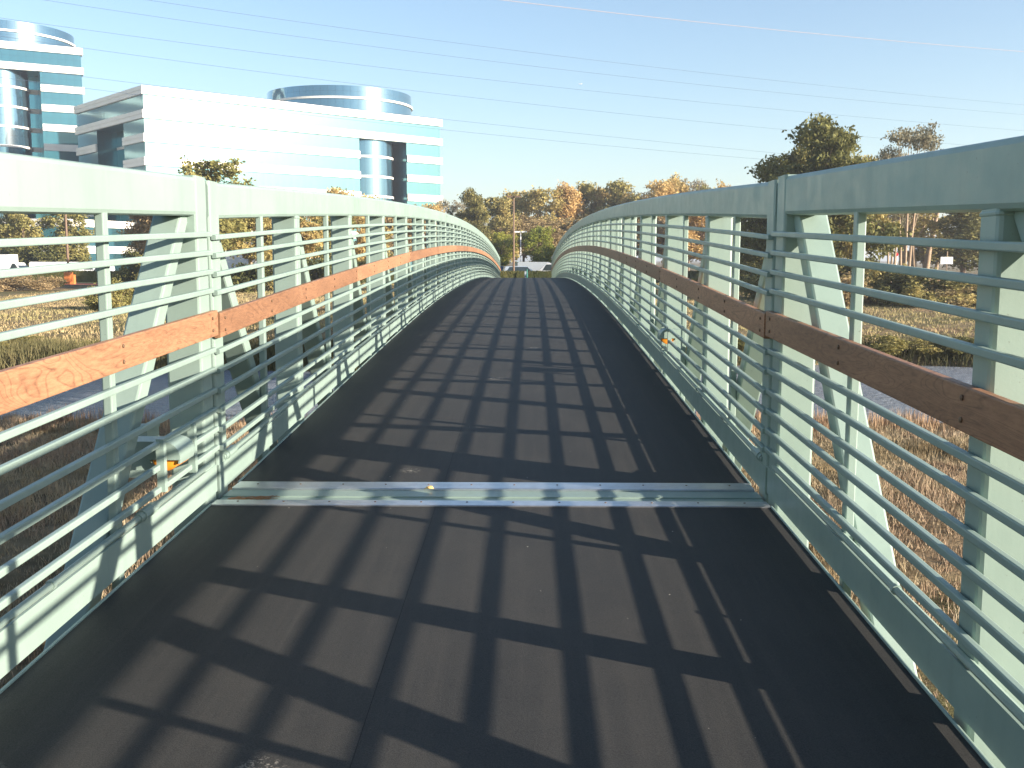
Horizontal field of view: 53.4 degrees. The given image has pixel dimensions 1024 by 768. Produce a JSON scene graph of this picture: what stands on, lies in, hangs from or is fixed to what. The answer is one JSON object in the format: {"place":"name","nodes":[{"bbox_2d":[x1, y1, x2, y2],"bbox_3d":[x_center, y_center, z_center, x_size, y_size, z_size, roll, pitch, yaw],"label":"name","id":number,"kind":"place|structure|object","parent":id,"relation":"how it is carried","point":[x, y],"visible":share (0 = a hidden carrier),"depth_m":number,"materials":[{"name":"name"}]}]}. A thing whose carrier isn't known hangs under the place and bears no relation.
{"place":"outdoors","nodes":[
{"label":"outdoors","id":0,"kind":"place"},
{"bbox_2d":[29,262,77,270],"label":"parked van","id":1,"kind":"object","parent":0,"point":[39,263],"visible":0.01,"depth_m":120.08,"materials":[{"name":"white paint"}]},
{"bbox_2d":[228,495,279,499],"bbox_3d":[-1.444,0.638,5.688,0.282,0.021,0.084,0,7,1],"label":"dry straw","id":2,"kind":"object","parent":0,"point":[253,497],"visible":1,"depth_m":5.69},
{"bbox_2d":[2,77,765,159],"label":"power line","id":3,"kind":"object","parent":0,"point":[365,121],"visible":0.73,"depth_m":81.73,"materials":[{"name":"metal"}]},
{"bbox_2d":[3,66,780,153],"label":"power line","id":4,"kind":"object","parent":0,"point":[358,109],"visible":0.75,"depth_m":80.67,"materials":[{"name":"metal"}]},
{"bbox_2d":[2,36,958,144],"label":"power line","id":5,"kind":"object","parent":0,"point":[386,87],"visible":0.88,"depth_m":81.43,"materials":[{"name":"metal"}]},
{"bbox_2d":[0,365,972,422],"bbox_3d":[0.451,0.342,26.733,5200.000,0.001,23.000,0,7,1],"label":"water","id":6,"kind":"structure","parent":0,"point":[160,383],"depth_m":26.45,"materials":[{"name":"grey liquid"}]},
{"bbox_2d":[0,282,975,365],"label":"dry grass","id":7,"kind":"structure","parent":0,"point":[242,299],"depth_m":53.74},
{"bbox_2d":[0,261,977,717],"bbox_3d":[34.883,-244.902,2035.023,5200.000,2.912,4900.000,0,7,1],"label":"ground","id":8,"kind":"structure","parent":0,"point":[22,541],"depth_m":15.80,"materials":[{"name":"plant"}]},
{"bbox_2d":[0,246,35,266],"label":"shrub","id":9,"kind":"object","parent":8,"relation":"on","point":[8,249],"visible":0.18,"depth_m":130.11,"materials":[{"name":"green plant"}]},
{"bbox_2d":[0,335,43,349],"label":"shrub","id":10,"kind":"object","parent":8,"relation":"on","point":[16,339],"visible":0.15,"depth_m":36.08,"materials":[{"name":"brown plant"}]},
{"bbox_2d":[0,275,54,291],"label":"shrub","id":11,"kind":"object","parent":8,"relation":"on","point":[10,283],"visible":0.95,"depth_m":88.00,"materials":[{"name":"brown plant"}]},
{"bbox_2d":[0,19,84,218],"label":"office building","id":12,"kind":"structure","parent":8,"relation":"on","point":[38,118],"depth_m":212.03,"materials":[{"name":"blue glass"}]},
{"bbox_2d":[10,245,79,265],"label":"shrub","id":13,"kind":"object","parent":8,"relation":"on","point":[38,254],"visible":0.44,"depth_m":130.39,"materials":[{"name":"green plant"}]},
{"bbox_2d":[26,274,63,288],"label":"shrub","id":14,"kind":"object","parent":8,"relation":"on","point":[54,282],"visible":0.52,"depth_m":92.58,"materials":[{"name":"brown plant"}]},
{"bbox_2d":[46,275,67,286],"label":"shrub","id":15,"kind":"object","parent":8,"relation":"on","point":[63,283],"visible":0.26,"depth_m":97.18,"materials":[{"name":"brown plant"}]},
{"bbox_2d":[2,219,140,270],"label":"wing","id":16,"kind":"structure","parent":8,"relation":"on","point":[116,249],"depth_m":173.49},
{"bbox_2d":[65,283,96,284],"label":"mulch bed","id":17,"kind":"object","parent":8,"relation":"on","point":[82,284],"visible":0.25,"depth_m":103.62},
{"bbox_2d":[64,214,75,283],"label":"lamp post","id":18,"kind":"object","parent":17,"relation":"on","point":[69,277],"visible":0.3,"depth_m":104.88,"materials":[{"name":"brown metal"}]},
{"bbox_2d":[77,277,133,309],"bbox_3d":[-23.688,-5.224,60.200,3.401,2.200,3.281,1,7,7],"label":"shrub","id":19,"kind":"object","parent":8,"relation":"on","point":[116,298],"visible":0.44,"depth_m":59.76,"materials":[{"name":"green plant"}]},
{"bbox_2d":[111,249,142,282],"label":"shrub","id":20,"kind":"object","parent":8,"relation":"on","point":[125,274],"visible":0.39,"depth_m":90.79,"materials":[{"name":"green plant"}]},
{"bbox_2d":[116,215,152,254],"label":"russet tree","id":21,"kind":"object","parent":8,"relation":"on","point":[143,226],"visible":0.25,"depth_m":94.00,"materials":[{"name":"brown plant"}]},
{"bbox_2d":[177,155,255,250],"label":"broadleaf tree","id":22,"kind":"object","parent":8,"relation":"on","point":[214,167],"visible":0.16,"depth_m":91.53,"materials":[{"name":"green plant"}]},
{"bbox_2d":[224,217,272,264],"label":"broadleaf tree","id":23,"kind":"object","parent":8,"relation":"on","point":[268,254],"visible":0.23,"depth_m":98.20,"materials":[{"name":"yellow plant"}]},
{"bbox_2d":[231,260,272,292],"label":"shrub","id":24,"kind":"object","parent":8,"relation":"on","point":[249,275],"visible":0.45,"depth_m":83.11,"materials":[{"name":"green plant"}]},
{"bbox_2d":[74,85,442,270],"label":"office building","id":25,"kind":"structure","parent":8,"relation":"on","point":[316,152],"depth_m":194.85,"materials":[{"name":"white concrete"}]},
{"bbox_2d":[4,270,524,281],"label":"hedge","id":26,"kind":"object","parent":8,"relation":"on","point":[86,276],"visible":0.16,"depth_m":114.77,"materials":[{"name":"green plant"}]},
{"bbox_2d":[265,261,272,289],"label":"shrub","id":27,"kind":"object","parent":8,"relation":"on","point":[269,287],"visible":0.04,"depth_m":87.82,"materials":[{"name":"green plant"}]},
{"bbox_2d":[251,216,322,259],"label":"autumn tree","id":28,"kind":"object","parent":8,"relation":"on","point":[312,235],"visible":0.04,"depth_m":103.99,"materials":[{"name":"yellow plant"}]},
{"bbox_2d":[306,257,331,280],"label":"shrub","id":29,"kind":"object","parent":8,"relation":"on","point":[316,273],"visible":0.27,"depth_m":92.98,"materials":[{"name":"green plant"}]},
{"bbox_2d":[299,216,356,260],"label":"broadleaf tree","id":30,"kind":"object","parent":8,"relation":"on","point":[317,249],"visible":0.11,"depth_m":108.07,"materials":[{"name":"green plant"}]},
{"bbox_2d":[314,186,365,260],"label":"autumn tree","id":31,"kind":"object","parent":8,"relation":"on","point":[359,220],"visible":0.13,"depth_m":114.56,"materials":[{"name":"yellow plant"}]},
{"bbox_2d":[357,258,365,284],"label":"shrub","id":32,"kind":"object","parent":8,"relation":"on","point":[359,263],"visible":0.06,"depth_m":98.65,"materials":[{"name":"green plant"}]},
{"bbox_2d":[383,198,425,252],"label":"russet tree","id":33,"kind":"object","parent":8,"relation":"on","point":[390,220],"visible":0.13,"depth_m":125.26,"materials":[{"name":"brown plant"}]},
{"bbox_2d":[408,202,448,248],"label":"autumn tree","id":34,"kind":"object","parent":8,"relation":"on","point":[435,207],"visible":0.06,"depth_m":131.88,"materials":[{"name":"yellow plant"}]},
{"bbox_2d":[436,199,465,213],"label":"thin tree","id":35,"kind":"object","parent":8,"relation":"on","point":[455,206],"visible":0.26,"depth_m":156.19,"materials":[{"name":"beige plant"}]},
{"bbox_2d":[452,187,500,254],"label":"evergreen tree","id":36,"kind":"object","parent":8,"relation":"on","point":[474,212],"visible":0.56,"depth_m":135.24,"materials":[{"name":"green plant"}]},
{"bbox_2d":[0,411,968,710],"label":"marsh grass","id":37,"kind":"structure","parent":8,"relation":"on","point":[916,445],"depth_m":14.97,"materials":[{"name":"plant"}]},
{"bbox_2d":[10,403,960,434],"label":"reeds","id":38,"kind":"object","parent":8,"relation":"on","point":[932,422],"visible":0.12,"depth_m":20.48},
{"bbox_2d":[0,333,973,371],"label":"bank scrub","id":39,"kind":"object","parent":8,"relation":"on","point":[41,348],"visible":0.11,"depth_m":34.35,"materials":[{"name":"green plant"}]},
{"bbox_2d":[484,196,521,265],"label":"broadleaf tree","id":40,"kind":"object","parent":8,"relation":"on","point":[501,207],"visible":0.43,"depth_m":143.50,"materials":[{"name":"brown plant"}]},
{"bbox_2d":[488,231,518,265],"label":"young green tree","id":41,"kind":"object","parent":8,"relation":"on","point":[505,257],"visible":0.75,"depth_m":135.27,"materials":[{"name":"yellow plant"}]},
{"bbox_2d":[494,188,548,261],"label":"autumn tree","id":42,"kind":"object","parent":8,"relation":"on","point":[514,193],"visible":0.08,"depth_m":161.98,"materials":[{"name":"orange plant"}]},
{"bbox_2d":[507,212,566,257],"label":"russet tree","id":43,"kind":"object","parent":8,"relation":"on","point":[528,224],"visible":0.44,"depth_m":146.41,"materials":[{"name":"brown plant"}]},
{"bbox_2d":[509,185,567,251],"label":"autumn tree","id":44,"kind":"object","parent":8,"relation":"on","point":[523,204],"visible":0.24,"depth_m":154.56,"materials":[{"name":"orange plant"}]},
{"bbox_2d":[551,181,588,228],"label":"autumn tree","id":45,"kind":"object","parent":8,"relation":"on","point":[572,195],"visible":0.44,"depth_m":156.38,"materials":[{"name":"orange plant"}]},
{"bbox_2d":[589,186,622,219],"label":"autumn tree","id":46,"kind":"object","parent":8,"relation":"on","point":[600,194],"visible":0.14,"depth_m":160.80,"materials":[{"name":"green plant"}]},
{"bbox_2d":[590,177,642,238],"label":"broadleaf tree","id":47,"kind":"object","parent":8,"relation":"on","point":[618,188],"visible":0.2,"depth_m":155.93,"materials":[{"name":"green plant"}]},
{"bbox_2d":[615,177,683,244],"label":"autumn tree","id":48,"kind":"object","parent":8,"relation":"on","point":[660,188],"visible":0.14,"depth_m":153.43,"materials":[{"name":"yellow plant"}]},
{"bbox_2d":[622,216,704,261],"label":"russet tree","id":49,"kind":"object","parent":8,"relation":"on","point":[660,230],"visible":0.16,"depth_m":128.22,"materials":[{"name":"brown plant"}]},
{"bbox_2d":[658,172,689,262],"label":"autumn tree","id":50,"kind":"object","parent":8,"relation":"on","point":[684,188],"visible":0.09,"depth_m":159.54,"materials":[{"name":"yellow plant"}]},
{"bbox_2d":[528,270,841,282],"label":"hedge","id":51,"kind":"object","parent":8,"relation":"on","point":[693,275],"visible":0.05,"depth_m":113.88,"materials":[{"name":"green plant"}]},
{"bbox_2d":[682,178,708,270],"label":"thin tree","id":52,"kind":"object","parent":8,"relation":"on","point":[693,186],"visible":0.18,"depth_m":161.93,"materials":[{"name":"brown plant"}]},
{"bbox_2d":[663,216,732,261],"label":"autumn tree","id":53,"kind":"object","parent":8,"relation":"on","point":[698,221],"visible":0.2,"depth_m":121.61,"materials":[{"name":"orange plant"}]},
{"bbox_2d":[695,184,714,260],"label":"broadleaf tree","id":54,"kind":"object","parent":8,"relation":"on","point":[701,188],"visible":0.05,"depth_m":159.02,"materials":[{"name":"brown plant"}]},
{"bbox_2d":[716,178,730,187],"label":"autumn tree","id":55,"kind":"object","parent":8,"relation":"on","point":[721,184],"visible":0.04,"depth_m":156.33,"materials":[{"name":"beige plant"}]},
{"bbox_2d":[737,338,744,349],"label":"shrub","id":56,"kind":"object","parent":8,"relation":"on","point":[740,345],"visible":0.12,"depth_m":34.70,"materials":[{"name":"green plant"}]},
{"bbox_2d":[732,218,763,276],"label":"evergreen tree","id":57,"kind":"object","parent":8,"relation":"on","point":[750,229],"visible":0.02,"depth_m":90.25,"materials":[{"name":"green plant"}]},
{"bbox_2d":[739,259,763,299],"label":"shrub","id":58,"kind":"object","parent":8,"relation":"on","point":[752,294],"visible":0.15,"depth_m":72.31,"materials":[{"name":"green plant"}]},
{"bbox_2d":[732,154,845,265],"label":"evergreen tree","id":59,"kind":"object","parent":8,"relation":"on","point":[761,169],"visible":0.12,"depth_m":75.67,"materials":[{"name":"green plant"}]},
{"bbox_2d":[743,140,837,256],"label":"evergreen tree","id":60,"kind":"object","parent":8,"relation":"on","point":[800,156],"visible":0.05,"depth_m":79.13,"materials":[{"name":"green plant"}]},
{"bbox_2d":[760,112,912,262],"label":"evergreen tree","id":61,"kind":"object","parent":8,"relation":"on","point":[830,143],"visible":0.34,"depth_m":70.66,"materials":[{"name":"green plant"}]},
{"bbox_2d":[840,272,872,305],"bbox_3d":[19.315,-5.889,63.712,5.954,2.541,4.728,-3,8,-22],"label":"shrub","id":62,"kind":"object","parent":8,"relation":"on","point":[847,296],"visible":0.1,"depth_m":63.16,"materials":[{"name":"brown plant"}]},
{"bbox_2d":[836,253,889,284],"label":"shrub","id":63,"kind":"object","parent":8,"relation":"on","point":[841,268],"visible":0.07,"depth_m":68.14,"materials":[{"name":"green plant"}]},
{"bbox_2d":[838,152,902,258],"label":"broadleaf tree","id":64,"kind":"object","parent":8,"relation":"on","point":[848,247],"visible":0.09,"depth_m":78.35,"materials":[{"name":"green plant"}]},
{"bbox_2d":[841,258,909,303],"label":"shrub","id":65,"kind":"object","parent":8,"relation":"on","point":[869,273],"visible":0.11,"depth_m":65.44,"materials":[{"name":"green plant"}]},
{"bbox_2d":[876,144,919,280],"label":"thin tree","id":66,"kind":"object","parent":8,"relation":"on","point":[884,154],"visible":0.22,"depth_m":89.16,"materials":[{"name":"green plant"}]},
{"bbox_2d":[863,333,943,355],"bbox_3d":[13.389,-1.365,35.281,2.715,0.774,2.619,-1,7,-6],"label":"shrub","id":67,"kind":"object","parent":8,"relation":"on","point":[888,347],"visible":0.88,"depth_m":34.70,"materials":[{"name":"green plant"}]},
{"bbox_2d":[865,267,952,304],"bbox_3d":[25.220,-6.137,65.027,5.946,2.704,5.469,-1,7,-11],"label":"shrub","id":68,"kind":"object","parent":8,"relation":"on","point":[903,281],"visible":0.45,"depth_m":64.01,"materials":[{"name":"green plant"}]},
{"bbox_2d":[880,119,944,265],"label":"thin tree","id":69,"kind":"object","parent":8,"relation":"on","point":[923,138],"visible":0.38,"depth_m":84.70,"materials":[{"name":"brown plant"}]},
{"bbox_2d":[889,213,942,265],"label":"eucalyptus tree","id":70,"kind":"object","parent":8,"relation":"on","point":[924,222],"visible":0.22,"depth_m":109.36,"materials":[{"name":"green plant"}]},
{"bbox_2d":[889,213,951,268],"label":"eucalyptus tree","id":71,"kind":"object","parent":8,"relation":"on","point":[932,227],"visible":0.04,"depth_m":115.75,"materials":[{"name":"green plant"}]},
{"bbox_2d":[889,217,953,269],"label":"broadleaf tree","id":72,"kind":"object","parent":8,"relation":"on","point":[920,251],"visible":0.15,"depth_m":124.03,"materials":[{"name":"green plant"}]},
{"bbox_2d":[878,280,976,307],"bbox_3d":[26.238,-5.606,63.355,5.976,2.083,5.765,-4,8,-28],"label":"shrub","id":73,"kind":"object","parent":8,"relation":"on","point":[919,293],"visible":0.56,"depth_m":62.40,"materials":[{"name":"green plant"}]},
{"bbox_2d":[917,335,973,354],"bbox_3d":[15.373,-1.342,35.233,2.200,0.641,2.392,-2,7,-13],"label":"shrub","id":74,"kind":"object","parent":8,"relation":"on","point":[970,340],"visible":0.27,"depth_m":34.87,"materials":[{"name":"green plant"}]},
{"bbox_2d":[940,251,952,270],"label":"notice board","id":75,"kind":"object","parent":8,"relation":"on","point":[946,260],"visible":0.89,"depth_m":88.69,"materials":[{"name":"white metal"}]},
{"bbox_2d":[922,278,976,307],"bbox_3d":[27.900,-5.571,62.949,6.193,1.988,4.917,1,7,5],"label":"shrub","id":76,"kind":"object","parent":8,"relation":"on","point":[952,301],"visible":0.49,"depth_m":62.48,"materials":[{"name":"brown plant"}]},
{"bbox_2d":[931,212,980,272],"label":"evergreen tree","id":77,"kind":"object","parent":8,"relation":"on","point":[965,224],"visible":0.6,"depth_m":102.15,"materials":[{"name":"green plant"}]},
{"bbox_2d":[962,285,976,304],"bbox_3d":[30.593,-5.857,65.086,5.469,2.000,5.946,3,7,20],"label":"shrub","id":78,"kind":"object","parent":8,"relation":"on","point":[974,291],"visible":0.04,"depth_m":64.16,"materials":[{"name":"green plant"}]},
{"bbox_2d":[0,0,1023,260],"label":"sky","id":79,"kind":"structure","parent":0,"point":[485,163],"materials":[{"name":"blue"}]},
{"bbox_2d":[3,18,1021,130],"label":"power line","id":80,"kind":"object","parent":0,"point":[450,75],"visible":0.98,"depth_m":84.14,"materials":[{"name":"metal"}]},
{"bbox_2d":[47,0,1022,114],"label":"power line","id":81,"kind":"object","parent":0,"point":[484,60],"visible":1,"depth_m":85.31,"materials":[{"name":"metal"}]},
{"bbox_2d":[150,0,1019,104],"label":"power line","id":82,"kind":"object","parent":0,"point":[539,53],"visible":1,"depth_m":88.62,"materials":[{"name":"metal"}]},
{"bbox_2d":[504,0,1023,51],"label":"power line","id":83,"kind":"object","parent":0,"point":[745,26],"visible":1,"depth_m":101.55,"materials":[{"name":"metal"}]},
{"label":"parking lot","id":84,"kind":"structure","parent":0,"visible":0},
{"bbox_2d":[0,254,27,268],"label":"box truck","id":85,"kind":"object","parent":84,"relation":"on","point":[8,261],"visible":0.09,"depth_m":118.06,"materials":[{"name":"white paint"}]},
{"bbox_2d":[0,214,55,253],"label":"broadleaf tree","id":86,"kind":"object","parent":84,"relation":"on","point":[16,226],"visible":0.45,"depth_m":131.64,"materials":[{"name":"green plant"}]},
{"bbox_2d":[39,214,94,261],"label":"broadleaf tree","id":87,"kind":"object","parent":84,"relation":"on","point":[83,255],"visible":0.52,"depth_m":134.14,"materials":[{"name":"green plant"}]},
{"bbox_2d":[225,254,256,268],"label":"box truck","id":88,"kind":"object","parent":84,"relation":"on","point":[235,261],"depth_m":116.54,"materials":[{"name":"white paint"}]},
{"bbox_2d":[355,194,393,261],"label":"broadleaf tree","id":89,"kind":"object","parent":84,"relation":"on","point":[388,236],"visible":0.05,"depth_m":120.11,"materials":[{"name":"orange plant"}]},
{"bbox_2d":[458,194,512,239],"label":"broadleaf tree","id":90,"kind":"object","parent":84,"relation":"on","point":[492,200],"visible":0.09,"depth_m":158.46,"materials":[{"name":"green plant"}]},
{"bbox_2d":[507,196,520,270],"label":"lamp post","id":91,"kind":"object","parent":84,"relation":"on","point":[513,231],"visible":0.71,"depth_m":116.32,"materials":[{"name":"brown metal"}]},
{"bbox_2d":[503,266,532,277],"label":"parked car","id":92,"kind":"object","parent":84,"relation":"on","point":[517,268],"visible":0.05,"depth_m":120.33,"materials":[{"name":"silver metal"}]},
{"bbox_2d":[515,231,526,261],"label":"lamp post","id":93,"kind":"object","parent":84,"relation":"on","point":[520,240],"visible":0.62,"depth_m":131.22,"materials":[{"name":"white metal"}]},
{"bbox_2d":[515,262,549,270],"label":"parked van","id":94,"kind":"object","parent":84,"relation":"on","point":[535,266],"visible":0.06,"depth_m":124.10,"materials":[{"name":"silver metal"}]},
{"bbox_2d":[518,225,556,262],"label":"young green tree","id":95,"kind":"object","parent":84,"relation":"on","point":[546,250],"visible":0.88,"depth_m":131.42,"materials":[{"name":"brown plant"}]},
{"bbox_2d":[539,263,551,270],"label":"parked van","id":96,"kind":"object","parent":84,"relation":"on","point":[547,266],"visible":0.02,"depth_m":119.41,"materials":[{"name":"white paint"}]},
{"bbox_2d":[552,213,592,242],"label":"russet tree","id":97,"kind":"object","parent":84,"relation":"on","point":[566,224],"visible":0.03,"depth_m":150.88,"materials":[{"name":"brown plant"}]},
{"bbox_2d":[569,181,596,224],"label":"broadleaf tree","id":98,"kind":"object","parent":84,"relation":"on","point":[586,191],"visible":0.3,"depth_m":158.82,"materials":[{"name":"green plant"}]},
{"bbox_3d":[-0.116,2.085,5.948,3.445,2.223,0.920,0,7,1],"label":"bridge pier","id":99,"kind":"object","parent":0,"visible":0},
{"bbox_2d":[205,180,777,502],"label":"bridge","id":100,"kind":"structure","parent":99,"relation":"on","point":[475,368],"depth_m":8.16,"materials":[{"name":"green paint"}]},
{"bbox_2d":[220,490,764,501],"bbox_3d":[-0.117,0.657,5.756,3.045,0.046,0.280,0,7,1],"label":"joint cover plate","id":101,"kind":"object","parent":100,"relation":"on","point":[519,495],"visible":0.5,"depth_m":5.77,"materials":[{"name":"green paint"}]},
{"bbox_2d":[232,481,754,491],"bbox_3d":[-0.113,0.610,5.978,3.025,0.036,0.168,0,7,1],"label":"threshold strip","id":102,"kind":"object","parent":100,"relation":"on","point":[524,486],"visible":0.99,"depth_m":5.94,"materials":[{"name":"metal"}]},
{"bbox_2d":[657,324,688,353],"bbox_3d":[1.535,-0.436,9.759,0.278,0.252,0.466,0,7,1],"label":"marker lamp","id":103,"kind":"object","parent":100,"relation":"attached to","point":[664,335],"visible":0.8,"depth_m":9.61,"materials":[{"name":"white plastic"}]},
{"bbox_2d":[0,135,1023,767],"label":"approach span","id":104,"kind":"object","parent":99,"relation":"on","point":[206,635],"visible":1,"depth_m":3.72,"materials":[{"name":"green paint"}]},
{"bbox_2d":[129,423,159,477],"bbox_3d":[-1.957,0.349,5.350,0.158,0.255,0.190,0,7,1],"label":"junction box","id":105,"kind":"object","parent":104,"relation":"attached to","point":[153,431],"visible":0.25,"depth_m":5.28,"materials":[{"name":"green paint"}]},
{"bbox_2d":[131,423,197,491],"bbox_3d":[-1.710,0.355,5.009,0.278,0.252,0.476,0,7,1],"label":"marker lamp","id":106,"kind":"object","parent":104,"relation":"attached to","point":[172,453],"visible":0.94,"depth_m":4.88,"materials":[{"name":"green paint"}]},
{"bbox_2d":[212,500,769,507],"bbox_3d":[-0.120,0.664,5.562,3.025,0.036,0.104,0,7,1],"label":"threshold strip","id":107,"kind":"object","parent":104,"relation":"on","point":[656,504],"visible":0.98,"depth_m":5.54,"materials":[{"name":"metal"}]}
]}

